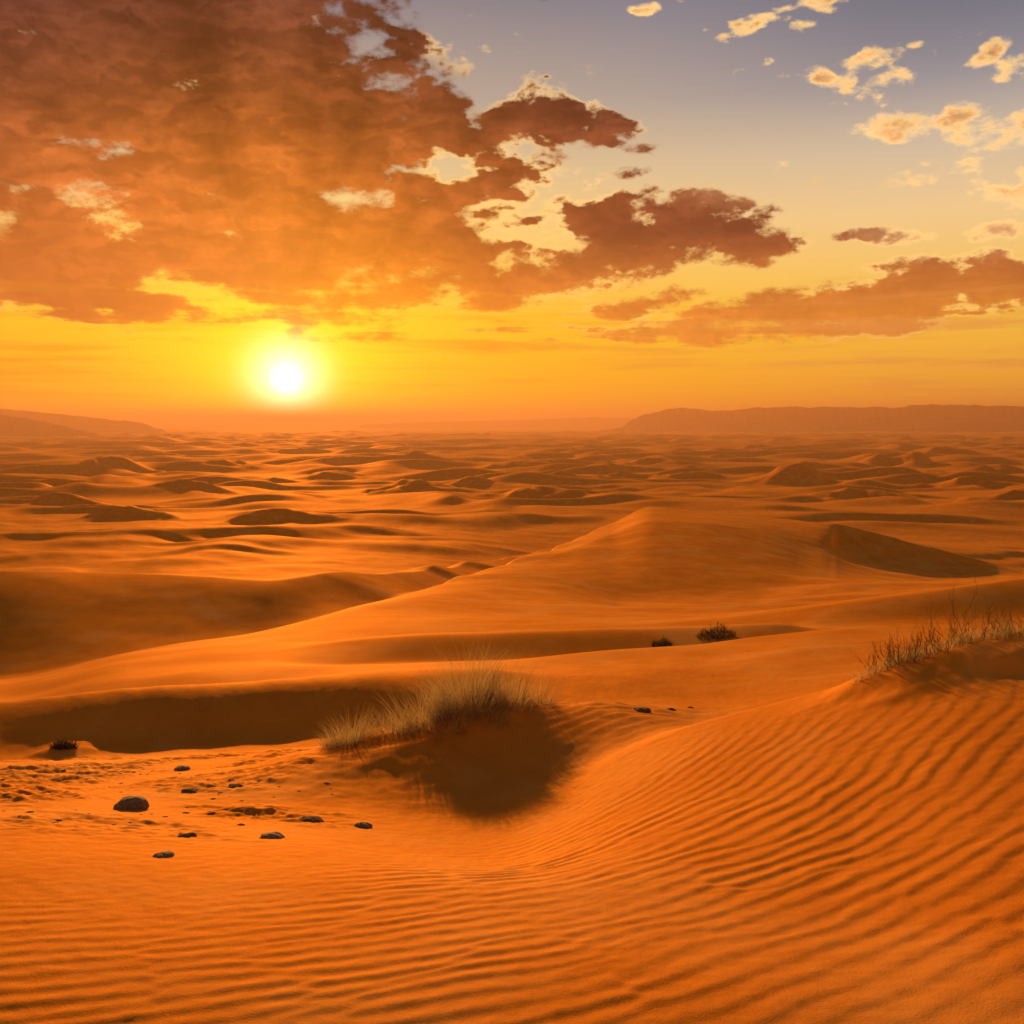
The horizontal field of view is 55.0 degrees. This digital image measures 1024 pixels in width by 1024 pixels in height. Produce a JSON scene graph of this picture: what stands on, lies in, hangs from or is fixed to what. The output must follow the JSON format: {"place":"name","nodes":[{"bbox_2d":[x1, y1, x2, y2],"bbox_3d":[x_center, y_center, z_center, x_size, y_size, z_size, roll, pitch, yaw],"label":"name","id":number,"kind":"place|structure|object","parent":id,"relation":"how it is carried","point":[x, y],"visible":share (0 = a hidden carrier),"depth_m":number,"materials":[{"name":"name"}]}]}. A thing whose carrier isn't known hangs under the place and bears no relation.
{"place":"outdoors","nodes":[
{"label":"outdoors","id":0,"kind":"place"},
{"bbox_2d":[0,415,98,436],"bbox_3d":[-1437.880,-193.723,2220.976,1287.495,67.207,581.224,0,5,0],"label":"hill","id":1,"kind":"structure","parent":0,"point":[15,426],"depth_m":2063.92,"materials":[{"name":"orange sand"}]},
{"bbox_2d":[0,409,165,432],"bbox_3d":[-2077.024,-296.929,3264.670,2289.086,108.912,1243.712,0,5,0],"label":"hill","id":2,"kind":"structure","parent":0,"point":[96,425],"depth_m":2944.73,"materials":[{"name":"orange sand"}]},
{"bbox_2d":[359,417,634,427],"bbox_3d":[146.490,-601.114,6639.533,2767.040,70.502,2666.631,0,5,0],"label":"hill","id":3,"kind":"structure","parent":0,"point":[592,422],"depth_m":5855.94,"materials":[{"name":"orange sand"}]},
{"bbox_2d":[0,423,1023,1023],"bbox_3d":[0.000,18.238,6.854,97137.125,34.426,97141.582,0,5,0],"label":"ground","id":4,"kind":"structure","parent":0,"point":[782,821],"depth_m":9.55,"materials":[{"name":"orange sand"}]},
{"bbox_2d":[46,736,80,749],"bbox_3d":[-6.136,3.162,13.475,0.490,0.200,0.385,0,5,0],"label":"scrub bush","id":5,"kind":"object","parent":4,"relation":"on","point":[59,745],"visible":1,"depth_m":13.47,"materials":[{"name":"brown plant"}]},
{"bbox_2d":[113,796,148,809],"bbox_3d":[-2.959,2.293,7.636,0.263,0.165,0.210,-6,4,-10],"label":"stone","id":6,"kind":"object","parent":4,"relation":"on","point":[133,803],"visible":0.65,"depth_m":7.58,"materials":[{"name":"brown stone"}]},
{"bbox_2d":[152,851,174,857],"bbox_3d":[-1.927,1.904,5.421,0.128,0.051,0.102,-7,11,-22],"label":"stone","id":7,"kind":"object","parent":4,"relation":"on","point":[165,854],"visible":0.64,"depth_m":5.41,"materials":[{"name":"brown stone"}]},
{"bbox_2d":[174,765,189,770],"bbox_3d":[-3.601,2.806,10.735,0.168,0.066,0.134,0,8,3],"label":"stone","id":8,"kind":"object","parent":4,"relation":"on","point":[181,768],"visible":0.88,"depth_m":10.71,"materials":[{"name":"brown stone"}]},
{"bbox_2d":[177,832,196,837],"bbox_3d":[-2.087,2.080,6.280,0.149,0.055,0.116,-4,3,12],"label":"stone","id":9,"kind":"object","parent":4,"relation":"on","point":[189,834],"visible":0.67,"depth_m":6.27,"materials":[{"name":"brown stone"}]},
{"bbox_2d":[181,788,198,792],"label":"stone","id":10,"kind":"object","parent":4,"relation":"on","point":[190,790],"visible":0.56,"depth_m":8.57,"materials":[{"name":"brown stone"}]},
{"bbox_2d":[227,783,243,787],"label":"soil clod","id":11,"kind":"object","parent":4,"relation":"on","point":[233,785],"visible":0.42,"depth_m":8.76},
{"bbox_2d":[259,831,284,838],"bbox_3d":[-1.542,2.103,6.317,0.151,0.074,0.160,2,6,18],"label":"stone","id":12,"kind":"object","parent":4,"relation":"on","point":[274,835],"visible":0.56,"depth_m":6.30,"materials":[{"name":"brown stone"}]},
{"bbox_2d":[298,816,323,822],"bbox_3d":[-1.520,2.331,7.359,0.225,0.096,0.190,6,9,11],"label":"stone","id":13,"kind":"object","parent":4,"relation":"on","point":[314,819],"visible":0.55,"depth_m":7.36,"materials":[{"name":"brown stone"}]},
{"bbox_2d":[309,703,390,752],"bbox_3d":[-1.623,2.181,10.011,0.968,0.587,0.982,0,5,0],"label":"grass tuft","id":14,"kind":"object","parent":4,"relation":"on","point":[346,740],"visible":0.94,"depth_m":9.98,"materials":[{"name":"brown plant"}]},
{"bbox_2d":[354,822,372,828],"bbox_3d":[-1.119,2.360,7.376,0.143,0.067,0.118,3,2,-7],"label":"stone","id":15,"kind":"object","parent":4,"relation":"on","point":[365,825],"visible":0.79,"depth_m":7.35,"materials":[{"name":"brown stone"}]},
{"bbox_2d":[356,694,426,740],"bbox_3d":[-1.217,2.112,10.043,0.921,0.468,0.911,0,5,0],"label":"grass tuft","id":16,"kind":"object","parent":4,"relation":"on","point":[388,731],"visible":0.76,"depth_m":9.97,"materials":[{"name":"brown plant"}]},
{"bbox_2d":[371,628,573,739],"bbox_3d":[-0.401,1.728,10.156,2.268,1.158,1.871,0,5,0],"label":"grass tuft","id":17,"kind":"object","parent":4,"relation":"on","point":[456,701],"visible":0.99,"depth_m":9.99,"materials":[{"name":"brown plant"}]},
{"bbox_2d":[634,707,650,712],"bbox_3d":[1.402,2.173,10.706,0.230,0.094,0.172,-1,1,10],"label":"stone","id":18,"kind":"object","parent":4,"relation":"on","point":[643,709],"visible":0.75,"depth_m":10.66,"materials":[{"name":"brown stone"}]},
{"bbox_2d":[650,635,673,646],"bbox_3d":[3.586,3.086,23.471,0.595,0.288,0.482,-3,6,-26],"label":"scrub bush","id":19,"kind":"object","parent":4,"relation":"on","point":[664,643],"visible":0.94,"depth_m":23.43,"materials":[{"name":"brown plant"}]},
{"bbox_2d":[695,621,736,640],"bbox_3d":[4.956,2.871,23.858,1.061,0.462,0.784,2,6,23],"label":"scrub bush","id":20,"kind":"object","parent":4,"relation":"on","point":[706,633],"visible":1,"depth_m":23.79,"materials":[{"name":"brown plant"}]},
{"bbox_2d":[847,623,927,683],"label":"grass","id":21,"kind":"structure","parent":4,"relation":"on","point":[883,665],"depth_m":7.87,"materials":[{"name":"brown plant"}]},
{"bbox_2d":[878,612,988,667],"bbox_3d":[3.365,1.027,7.863,0.950,0.523,0.686,0,5,0],"label":"grass tuft","id":22,"kind":"object","parent":4,"relation":"on","point":[930,651],"visible":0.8,"depth_m":7.82,"materials":[{"name":"brown plant"}]},
{"bbox_2d":[922,576,1021,646],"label":"grass","id":23,"kind":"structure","parent":4,"relation":"on","point":[973,634],"depth_m":7.82,"materials":[{"name":"brown plant"}]},
{"bbox_2d":[977,609,1023,641],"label":"dry shrub","id":24,"kind":"object","parent":4,"relation":"on","point":[1009,633],"visible":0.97,"depth_m":7.66,"materials":[{"name":"brown plant"}]},
{"bbox_2d":[0,0,1023,422],"label":"sky","id":25,"kind":"structure","parent":0,"point":[212,211],"materials":[{"name":"orange"}]},
{"bbox_2d":[600,404,1023,432],"bbox_3d":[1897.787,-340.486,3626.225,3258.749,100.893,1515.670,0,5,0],"label":"hill","id":26,"kind":"structure","parent":0,"point":[935,418],"depth_m":3205.75,"materials":[{"name":"orange sand"}]}
]}

